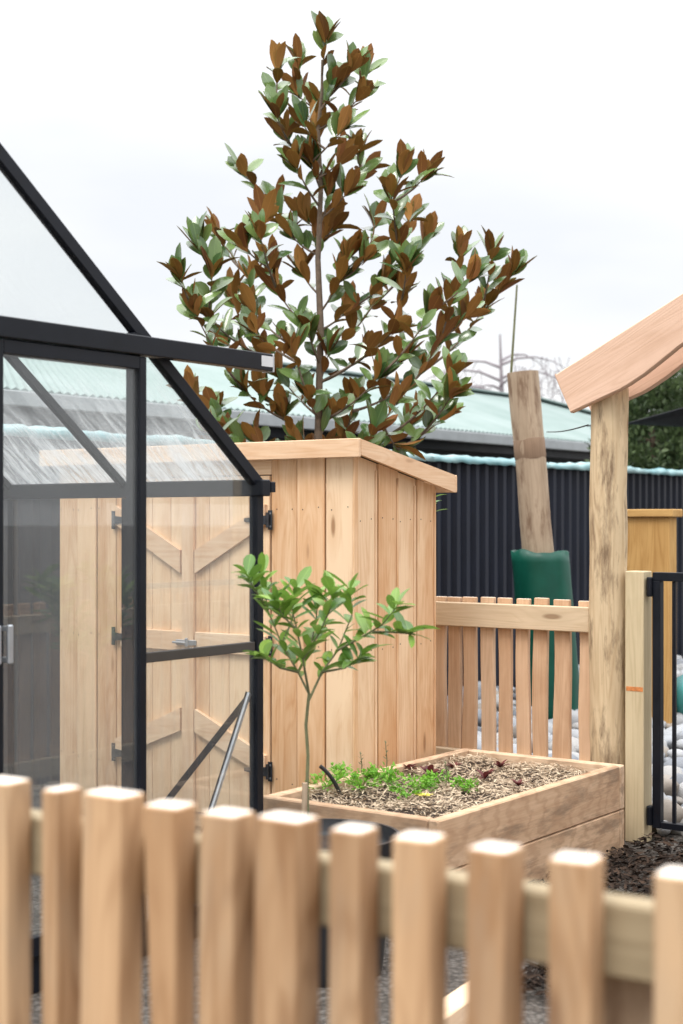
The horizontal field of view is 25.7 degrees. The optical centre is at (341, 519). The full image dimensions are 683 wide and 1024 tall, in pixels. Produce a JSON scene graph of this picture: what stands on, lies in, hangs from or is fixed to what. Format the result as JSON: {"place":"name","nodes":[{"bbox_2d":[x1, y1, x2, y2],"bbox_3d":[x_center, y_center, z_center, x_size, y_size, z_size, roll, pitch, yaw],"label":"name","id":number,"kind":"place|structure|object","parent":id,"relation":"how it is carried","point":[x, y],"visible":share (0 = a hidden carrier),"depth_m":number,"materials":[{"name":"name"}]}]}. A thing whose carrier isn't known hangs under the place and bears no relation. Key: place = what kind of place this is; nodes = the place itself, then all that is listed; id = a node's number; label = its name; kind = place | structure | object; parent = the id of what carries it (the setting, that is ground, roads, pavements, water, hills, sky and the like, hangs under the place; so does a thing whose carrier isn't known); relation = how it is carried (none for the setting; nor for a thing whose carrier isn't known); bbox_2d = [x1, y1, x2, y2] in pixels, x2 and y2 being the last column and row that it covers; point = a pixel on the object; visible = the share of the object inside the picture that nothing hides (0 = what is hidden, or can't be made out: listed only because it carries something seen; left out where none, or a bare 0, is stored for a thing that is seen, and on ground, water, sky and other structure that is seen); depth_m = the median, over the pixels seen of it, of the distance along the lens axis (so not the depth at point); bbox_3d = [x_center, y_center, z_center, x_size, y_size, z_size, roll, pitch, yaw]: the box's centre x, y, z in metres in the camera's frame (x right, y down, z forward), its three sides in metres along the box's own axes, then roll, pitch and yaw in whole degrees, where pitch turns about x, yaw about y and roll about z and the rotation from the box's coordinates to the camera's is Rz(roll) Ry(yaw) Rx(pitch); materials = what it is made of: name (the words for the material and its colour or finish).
{"place":"outdoors","nodes":[
{"label":"outdoors","id":0,"kind":"place"},
{"bbox_2d":[0,0,682,410],"label":"sky","id":1,"kind":"structure","parent":0,"point":[557,125],"materials":[{"name":"white"}]},
{"bbox_2d":[31,781,682,1023],"bbox_3d":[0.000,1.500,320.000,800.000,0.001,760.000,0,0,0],"label":"ground","id":2,"kind":"structure","parent":0,"point":[535,1009],"depth_m":4.94,"materials":[{"name":"grey gravel"}]},
{"bbox_2d":[0,143,275,994],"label":"greenhouse","id":3,"kind":"object","parent":2,"relation":"on","point":[133,348],"visible":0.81,"depth_m":5.26,"materials":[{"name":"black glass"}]},
{"bbox_2d":[0,626,0,664],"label":"sliding door","id":4,"kind":"structure","parent":3,"relation":"in","point":[0,626],"depth_m":4.54,"materials":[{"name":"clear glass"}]},
{"bbox_2d":[0,339,145,957],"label":"sliding door","id":5,"kind":"structure","parent":3,"relation":"in","point":[7,347],"depth_m":5.09,"materials":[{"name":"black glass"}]},
{"bbox_2d":[39,438,456,831],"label":"garden shed","id":6,"kind":"structure","parent":2,"relation":"on","point":[346,510],"depth_m":7.07,"materials":[{"name":"brown wood"}]},
{"bbox_2d":[111,477,188,803],"bbox_3d":[-0.941,0.597,7.367,0.511,1.605,0.047,0,0,36],"label":"door","id":7,"kind":"structure","parent":6,"relation":"in","point":[163,515],"depth_m":7.32,"materials":[{"name":"brown wood"}]},
{"bbox_2d":[172,476,271,812],"bbox_3d":[-0.559,0.597,7.076,0.589,1.605,0.065,0,0,36],"label":"door","id":8,"kind":"structure","parent":6,"relation":"in","point":[215,530],"depth_m":7.11,"materials":[{"name":"brown wood"}]},
{"bbox_2d":[3,357,590,462],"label":"house","id":9,"kind":"structure","parent":2,"relation":"on","point":[88,398],"depth_m":15.96,"materials":[{"name":"metal"}]},
{"bbox_2d":[0,776,682,1023],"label":"picket fence","id":10,"kind":"object","parent":2,"relation":"on","point":[269,893],"visible":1,"depth_m":1.99,"materials":[{"name":"brown wood"}]},
{"bbox_2d":[3,436,682,784],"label":"corrugated fence","id":11,"kind":"object","parent":2,"relation":"on","point":[478,536],"visible":0.17,"depth_m":12.02,"materials":[{"name":"metal"}]},
{"bbox_2d":[3,424,682,475],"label":"plastic sheeting","id":12,"kind":"object","parent":11,"relation":"on","point":[38,432],"visible":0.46,"depth_m":9.40,"materials":[{"name":"plastic"}]},
{"bbox_2d":[156,11,537,459],"bbox_3d":[0.064,-0.760,8.930,2.338,4.448,1.430,0,0,0],"label":"magnolia tree","id":13,"kind":"object","parent":2,"relation":"on","point":[247,304],"visible":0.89,"depth_m":8.90,"materials":[{"name":"green plant"}]},
{"bbox_2d":[319,818,400,987],"bbox_3d":[-0.058,1.272,5.000,0.512,0.455,0.512,0,0,0],"label":"plant pot","id":14,"kind":"object","parent":2,"relation":"on","point":[387,834],"visible":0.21,"depth_m":4.93,"materials":[{"name":"black plastic"}]},
{"bbox_2d":[302,783,307,814],"bbox_3d":[-0.122,0.942,4.930,0.022,0.155,0.018,0,0,0],"label":"wooden stake","id":15,"kind":"object","parent":14,"relation":"in","point":[304,796],"visible":0.66,"depth_m":4.92,"materials":[{"name":"brown wood"}]},
{"bbox_2d":[231,552,438,814],"bbox_3d":[-0.054,0.573,4.967,0.636,0.934,0.461,0,0,38],"label":"lemon tree","id":16,"kind":"object","parent":14,"relation":"in","point":[314,635],"visible":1,"depth_m":4.99,"materials":[{"name":"green plant"}]},
{"bbox_2d":[263,748,623,882],"bbox_3d":[0.475,1.300,6.370,0.843,0.397,1.565,0,0,36],"label":"raised bed","id":17,"kind":"object","parent":2,"relation":"on","point":[542,825],"visible":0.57,"depth_m":6.17,"materials":[{"name":"brown wood"}]},
{"bbox_2d":[305,767,347,790],"bbox_3d":[-0.069,1.084,6.249,0.203,0.084,0.259,0,0,0],"label":"parsley plant","id":18,"kind":"object","parent":17,"relation":"on","point":[337,777],"visible":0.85,"depth_m":6.24,"materials":[{"name":"green plant"}]},
{"bbox_2d":[319,765,341,795],"bbox_3d":[-0.044,1.073,6.162,0.101,0.140,0.019,0,0,-13],"label":"irrigation pipe","id":19,"kind":"object","parent":17,"relation":"on","point":[328,774],"visible":0.98,"depth_m":6.16,"materials":[{"name":"black plastic"}]},
{"bbox_2d":[328,760,368,777],"bbox_3d":[0.030,1.090,6.494,0.184,0.098,0.191,0,0,0],"label":"parsley plant","id":20,"kind":"object","parent":17,"relation":"on","point":[339,766],"visible":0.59,"depth_m":6.50,"materials":[{"name":"green plant"}]},
{"bbox_2d":[341,769,383,790],"bbox_3d":[0.092,1.090,6.264,0.193,0.080,0.168,0,0,0],"label":"parsley plant","id":21,"kind":"object","parent":17,"relation":"on","point":[355,778],"visible":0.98,"depth_m":6.26,"materials":[{"name":"green plant"}]},
{"bbox_2d":[361,762,390,781],"bbox_3d":[0.152,1.094,6.501,0.136,0.071,0.159,0,0,23],"label":"parsley plant","id":22,"kind":"object","parent":17,"relation":"on","point":[372,771],"visible":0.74,"depth_m":6.50,"materials":[{"name":"green plant"}]},
{"bbox_2d":[383,741,388,779],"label":"seedling","id":23,"kind":"object","parent":17,"relation":"on","point":[386,755],"visible":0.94,"depth_m":6.52,"materials":[{"name":"plant"}]},
{"bbox_2d":[371,761,407,782],"bbox_3d":[0.210,1.078,6.411,0.184,0.098,0.132,0,0,13],"label":"parsley plant","id":24,"kind":"object","parent":17,"relation":"on","point":[392,774],"visible":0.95,"depth_m":6.40,"materials":[{"name":"green plant"}]},
{"bbox_2d":[384,775,424,799],"bbox_3d":[0.237,1.079,6.063,0.174,0.096,0.189,0,0,22],"label":"parsley plant","id":25,"kind":"object","parent":17,"relation":"on","point":[393,788],"visible":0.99,"depth_m":6.07,"materials":[{"name":"green plant"}]},
{"bbox_2d":[403,763,418,769],"bbox_3d":[0.306,1.109,6.757,0.077,0.032,0.081,0,0,-8],"label":"red lettuce","id":26,"kind":"object","parent":17,"relation":"on","point":[409,765],"visible":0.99,"depth_m":6.74,"materials":[{"name":"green plant"}]},
{"bbox_2d":[402,773,439,791],"bbox_3d":[0.338,1.094,6.255,0.166,0.078,0.141,0,0,0],"label":"parsley plant","id":27,"kind":"object","parent":17,"relation":"on","point":[427,784],"visible":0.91,"depth_m":6.26,"materials":[{"name":"green plant"}]},
{"bbox_2d":[418,769,454,782],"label":"parsley plant","id":28,"kind":"object","parent":17,"relation":"on","point":[432,775],"visible":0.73,"depth_m":6.42,"materials":[{"name":"green plant"}]},
{"bbox_2d":[442,761,448,785],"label":"seedling","id":29,"kind":"object","parent":17,"relation":"on","point":[446,772],"visible":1,"depth_m":6.37,"materials":[{"name":"green plant"}]},
{"bbox_2d":[309,752,595,817],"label":"straw mulch","id":30,"kind":"object","parent":17,"relation":"on","point":[486,789],"visible":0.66,"depth_m":6.31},
{"bbox_2d":[416,793,430,796],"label":"yellow leaf","id":31,"kind":"object","parent":30,"relation":"on","point":[422,794],"visible":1,"depth_m":6.05,"materials":[{"name":"yellow plant"}]},
{"bbox_2d":[419,764,444,774],"bbox_3d":[0.405,1.095,6.588,0.120,0.060,0.110,0,0,-8],"label":"red lettuce","id":32,"kind":"object","parent":30,"relation":"on","point":[429,767],"visible":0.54,"depth_m":6.58,"materials":[{"name":"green plant"}]},
{"bbox_2d":[472,768,494,778],"bbox_3d":[0.617,1.101,6.510,0.111,0.048,0.090,0,0,-24],"label":"red lettuce","id":33,"kind":"object","parent":30,"relation":"on","point":[485,774],"visible":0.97,"depth_m":6.51,"materials":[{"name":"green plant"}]},
{"bbox_2d":[494,759,509,767],"bbox_3d":[0.720,1.105,6.805,0.079,0.039,0.070,0,0,-41],"label":"red lettuce","id":34,"kind":"object","parent":30,"relation":"on","point":[498,764],"visible":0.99,"depth_m":6.80,"materials":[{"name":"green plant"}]},
{"bbox_2d":[446,761,462,767],"bbox_3d":[0.507,1.107,6.806,0.090,0.036,0.096,0,0,0],"label":"red lettuce","id":35,"kind":"object","parent":17,"relation":"on","point":[450,765],"visible":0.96,"depth_m":6.80,"materials":[{"name":"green plant"}]},
{"bbox_2d":[449,775,479,792],"bbox_3d":[0.510,1.103,6.239,0.130,0.079,0.134,0,0,28],"label":"parsley plant","id":36,"kind":"object","parent":17,"relation":"on","point":[468,784],"visible":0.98,"depth_m":6.24,"materials":[{"name":"green plant"}]},
{"bbox_2d":[511,779,527,785],"bbox_3d":[0.751,1.110,6.347,0.074,0.030,0.079,0,0,0],"label":"red lettuce","id":37,"kind":"object","parent":17,"relation":"on","point":[518,782],"visible":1,"depth_m":6.34,"materials":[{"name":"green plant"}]},
{"bbox_2d":[446,983,465,1023],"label":"timber edging","id":38,"kind":"object","parent":2,"relation":"on","point":[456,1006],"depth_m":4.33,"materials":[{"name":"beige wood"}]},
{"bbox_2d":[478,710,498,726],"bbox_3d":[1.029,1.400,10.499,0.272,0.152,0.178,6,4,-30],"label":"river stone","id":39,"kind":"object","parent":2,"relation":"on","point":[479,717],"visible":0.11,"depth_m":10.43,"materials":[{"name":"grey stone"}]},
{"bbox_2d":[424,334,569,402],"bbox_3d":[3.878,-1.595,37.961,4.551,6.211,3.575,0,0,0],"label":"bare tree","id":40,"kind":"object","parent":2,"relation":"on","point":[501,376],"visible":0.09,"depth_m":37.99,"materials":[{"name":"grey plant"}]},
{"bbox_2d":[496,717,515,727],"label":"river stone","id":41,"kind":"object","parent":2,"relation":"on","point":[514,721],"visible":0.09,"depth_m":10.12,"materials":[{"name":"white stone"}]},
{"bbox_2d":[436,596,589,760],"bbox_3d":[0.824,0.925,7.418,0.915,1.089,0.070,0,0,36],"label":"picket fence","id":42,"kind":"object","parent":2,"relation":"on","point":[457,716],"visible":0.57,"depth_m":7.42,"materials":[{"name":"brown wood"}]},
{"bbox_2d":[510,285,517,371],"bbox_3d":[1.427,-0.127,11.238,0.350,3.256,0.028,0,0,-15],"label":"garden stake","id":43,"kind":"object","parent":2,"relation":"on","point":[512,349],"visible":0.29,"depth_m":11.19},
{"bbox_2d":[513,744,516,753],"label":"river stone","id":44,"kind":"object","parent":2,"relation":"on","point":[514,748],"visible":0.06,"depth_m":8.90,"materials":[{"name":"white stone"}]},
{"bbox_2d":[477,740,498,751],"bbox_3d":[0.843,1.394,8.916,0.272,0.152,0.178,7,-14,14],"label":"river stone","id":45,"kind":"object","parent":44,"relation":"on","point":[478,744],"visible":0.06,"depth_m":8.86,"materials":[{"name":"white stone"}]},
{"bbox_2d":[513,724,531,738],"bbox_3d":[1.216,1.415,9.879,0.175,0.148,0.248,5,-8,-36],"label":"river stone","id":46,"kind":"object","parent":2,"relation":"on","point":[514,733],"visible":0.06,"depth_m":9.85,"materials":[{"name":"grey stone"}]},
{"bbox_2d":[513,733,532,752],"bbox_3d":[1.143,1.404,9.306,0.272,0.152,0.178,-12,-13,15],"label":"river stone","id":47,"kind":"object","parent":2,"relation":"on","point":[515,741],"visible":0.04,"depth_m":9.27,"materials":[{"name":"white stone"}]},
{"bbox_2d":[507,370,553,552],"bbox_3d":[1.444,0.206,10.999,0.461,2.602,0.245,0,0,0],"label":"wooden post","id":48,"kind":"object","parent":2,"relation":"on","point":[529,455],"visible":0.59,"depth_m":10.90,"materials":[{"name":"brown wood"}]},
{"bbox_2d":[547,424,588,432],"bbox_3d":[1.351,-0.553,9.125,0.008,0.181,3.562,0,0,5],"label":"wire","id":49,"kind":"object","parent":48,"relation":"attached to","point":[569,429],"visible":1,"depth_m":8.59,"materials":[{"name":"grey metal"}]},
{"bbox_2d":[531,720,552,733],"bbox_3d":[1.344,1.400,9.941,0.300,0.143,0.214,7,13,4],"label":"river stone","id":50,"kind":"object","parent":2,"relation":"on","point":[550,727],"visible":0.09,"depth_m":9.87,"materials":[{"name":"white stone"}]},
{"bbox_2d":[511,549,578,718],"bbox_3d":[1.507,0.853,11.000,0.532,1.288,0.427,0,0,0],"label":"tree guard","id":51,"kind":"object","parent":2,"relation":"on","point":[541,575],"visible":0.32,"depth_m":10.82,"materials":[{"name":"green plastic"}]},
{"bbox_2d":[548,742,575,751],"bbox_3d":[1.349,1.423,9.203,0.194,0.148,0.184,3,-8,10],"label":"river stone","id":52,"kind":"object","parent":2,"relation":"on","point":[550,747],"visible":0.1,"depth_m":9.16,"materials":[{"name":"white stone"}]},
{"bbox_2d":[548,737,578,752],"bbox_3d":[1.393,1.425,9.341,0.178,0.152,0.272,-16,10,-35],"label":"river stone","id":53,"kind":"object","parent":2,"relation":"on","point":[575,741],"visible":0.12,"depth_m":9.26,"materials":[{"name":"white stone"}]},
{"bbox_2d":[447,655,682,795],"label":"river stones","id":54,"kind":"object","parent":2,"relation":"on","point":[679,665],"visible":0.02,"depth_m":11.95,"materials":[{"name":"grey stone"}]},
{"bbox_2d":[670,773,682,783],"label":"river stone","id":55,"kind":"object","parent":54,"relation":"on","point":[679,778],"visible":0.25,"depth_m":7.83,"materials":[{"name":"white stone"}]},
{"bbox_2d":[677,675,682,713],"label":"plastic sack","id":56,"kind":"object","parent":54,"relation":"on","point":[679,694],"visible":0.28,"depth_m":10.46,"materials":[{"name":"teal plastic"}]},
{"bbox_2d":[677,731,682,740],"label":"river stone","id":57,"kind":"object","parent":54,"relation":"on","point":[679,735],"visible":0.43,"depth_m":9.57,"materials":[{"name":"white stone"}]},
{"bbox_2d":[572,711,577,723],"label":"river stone","id":58,"kind":"object","parent":2,"relation":"on","point":[574,716],"visible":0.12,"depth_m":10.42,"materials":[{"name":"white stone"}]},
{"bbox_2d":[572,722,578,728],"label":"river stone","id":59,"kind":"object","parent":2,"relation":"on","point":[575,726],"visible":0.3,"depth_m":10.27,"materials":[{"name":"white stone"}]},
{"bbox_2d":[572,729,578,737],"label":"river stone","id":60,"kind":"object","parent":2,"relation":"on","point":[575,733],"visible":0.12,"depth_m":9.79,"materials":[{"name":"white stone"}]},
{"bbox_2d":[523,832,682,997],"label":"bark mulch","id":61,"kind":"object","parent":2,"relation":"on","point":[659,863],"visible":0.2,"depth_m":6.27,"materials":[{"name":"brown wood"}]},
{"bbox_2d":[588,388,628,838],"bbox_3d":[1.264,0.440,7.098,0.186,2.124,0.185,0,0,36],"label":"round post","id":62,"kind":"object","parent":2,"relation":"on","point":[608,526],"visible":0.81,"depth_m":7.02,"materials":[{"name":"brown wood"}]},
{"bbox_2d":[555,293,682,412],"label":"arch","id":63,"kind":"structure","parent":62,"relation":"attached to","point":[642,356],"depth_m":6.92,"materials":[{"name":"brown wood"}]},
{"bbox_2d":[584,409,645,462],"bbox_3d":[3.575,0.023,19.031,1.415,3.204,1.520,0,0,0],"label":"hedge tree","id":64,"kind":"object","parent":2,"relation":"on","point":[587,460],"depth_m":18.83,"materials":[{"name":"green plant"}]},
{"bbox_2d":[625,571,651,843],"bbox_3d":[1.387,0.869,7.007,0.094,1.262,0.096,0,0,36],"label":"gate post","id":65,"kind":"object","parent":2,"relation":"on","point":[638,701],"visible":0.94,"depth_m":6.97,"materials":[{"name":"brown wood"}]},
{"bbox_2d":[647,572,682,831],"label":"garden gate","id":66,"kind":"structure","parent":65,"relation":"attached to","point":[655,592],"depth_m":6.93,"materials":[{"name":"black metal"}]},
{"bbox_2d":[627,509,682,723],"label":"capped post","id":67,"kind":"object","parent":2,"relation":"on","point":[652,540],"visible":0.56,"depth_m":10.40,"materials":[{"name":"brown wood"}]},
{"bbox_2d":[628,368,682,469],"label":"hedge tree","id":68,"kind":"object","parent":2,"relation":"on","point":[653,453],"visible":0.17,"depth_m":16.95,"materials":[{"name":"green plant"}]},
{"bbox_2d":[643,368,682,468],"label":"hedge tree","id":69,"kind":"object","parent":2,"relation":"on","point":[665,407],"depth_m":18.30,"materials":[{"name":"green plant"}]},
{"bbox_2d":[656,820,670,835],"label":"river stone","id":70,"kind":"object","parent":2,"relation":"on","point":[661,832],"visible":0.48,"depth_m":7.02,"materials":[{"name":"grey stone"}]},
{"bbox_2d":[664,746,668,756],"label":"river stone","id":71,"kind":"object","parent":2,"relation":"on","point":[666,749],"visible":0.06,"depth_m":9.15,"materials":[{"name":"white stone"}]},
{"bbox_2d":[664,778,679,795],"bbox_3d":[1.628,1.404,7.810,0.249,0.141,0.233,0,0,9],"label":"river stone","id":72,"kind":"object","parent":2,"relation":"on","point":[667,787],"visible":0.15,"depth_m":7.70,"materials":[{"name":"grey stone"}]},
{"bbox_2d":[664,765,682,775],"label":"river stone","id":73,"kind":"object","parent":2,"relation":"on","point":[667,769],"visible":0.15,"depth_m":8.19,"materials":[{"name":"white stone"}]},
{"bbox_2d":[670,807,682,834],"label":"river stone","id":74,"kind":"object","parent":2,"relation":"on","point":[676,832],"visible":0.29,"depth_m":7.13,"materials":[{"name":"grey stone"}]},
{"bbox_2d":[677,712,682,724],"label":"river stone","id":75,"kind":"object","parent":2,"relation":"on","point":[679,718],"visible":0.16,"depth_m":10.40,"materials":[{"name":"white stone"}]},
{"bbox_2d":[677,739,682,749],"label":"river stone","id":76,"kind":"object","parent":2,"relation":"on","point":[679,743],"visible":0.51,"depth_m":9.47,"materials":[{"name":"white stone"}]},
{"bbox_2d":[677,796,682,805],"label":"river stone","id":77,"kind":"object","parent":2,"relation":"on","point":[680,801],"visible":0.41,"depth_m":7.68,"materials":[{"name":"grey stone"}]},
{"bbox_2d":[677,782,682,798],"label":"river stone","id":78,"kind":"object","parent":2,"relation":"on","point":[680,792],"visible":0.28,"depth_m":7.75,"materials":[{"name":"white stone"}]},
{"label":"river stone","id":79,"kind":"object","parent":2,"relation":"on","visible":0},
{"bbox_2d":[548,754,578,759],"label":"river stone","id":80,"kind":"object","parent":79,"relation":"on","point":[574,757],"visible":0.06,"depth_m":8.53,"materials":[{"name":"white stone"}]},
{"label":"river stone","id":81,"kind":"object","parent":2,"relation":"on","visible":0},
{"bbox_2d":[667,749,682,757],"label":"river stone","id":82,"kind":"object","parent":81,"relation":"on","point":[679,752],"visible":0.45,"depth_m":8.94,"materials":[{"name":"white stone"}]},
{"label":"river stone","id":83,"kind":"object","parent":2,"relation":"on","visible":0},
{"bbox_2d":[664,731,671,735],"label":"river stone","id":84,"kind":"object","parent":83,"relation":"on","point":[668,733],"visible":0.15,"depth_m":9.64,"materials":[{"name":"white stone"}]},
{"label":"river stone","id":85,"kind":"object","parent":2,"relation":"on","visible":0},
{"bbox_2d":[652,799,682,831],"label":"river stone","id":86,"kind":"object","parent":85,"relation":"on","point":[667,810],"visible":0.15,"depth_m":7.12,"materials":[{"name":"grey stone"}]},
{"bbox_2d":[587,407,682,426],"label":"shade sail","id":87,"kind":"object","parent":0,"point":[673,418],"visible":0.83,"depth_m":13.98,"materials":[{"name":"fabric"}]},
{"bbox_2d":[664,757,682,768],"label":"river stone","id":88,"kind":"object","parent":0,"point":[679,762],"visible":0.33,"depth_m":8.46,"materials":[{"name":"white stone"}]},
{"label":"river stone","id":89,"kind":"object","parent":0,"visible":0},
{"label":"river stone","id":90,"kind":"object","parent":89,"relation":"on","visible":0},
{"bbox_2d":[664,735,671,749],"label":"river stone","id":91,"kind":"object","parent":90,"relation":"on","point":[668,739],"visible":0.31,"depth_m":9.32,"materials":[{"name":"white stone"}]},
{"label":"river stone","id":92,"kind":"object","parent":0,"visible":0},
{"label":"river stone","id":93,"kind":"object","parent":92,"relation":"on","visible":0},
{"bbox_2d":[664,724,682,732],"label":"river stone","id":94,"kind":"object","parent":93,"relation":"on","point":[679,728],"visible":0.23,"depth_m":9.79,"materials":[{"name":"white stone"}]}
]}

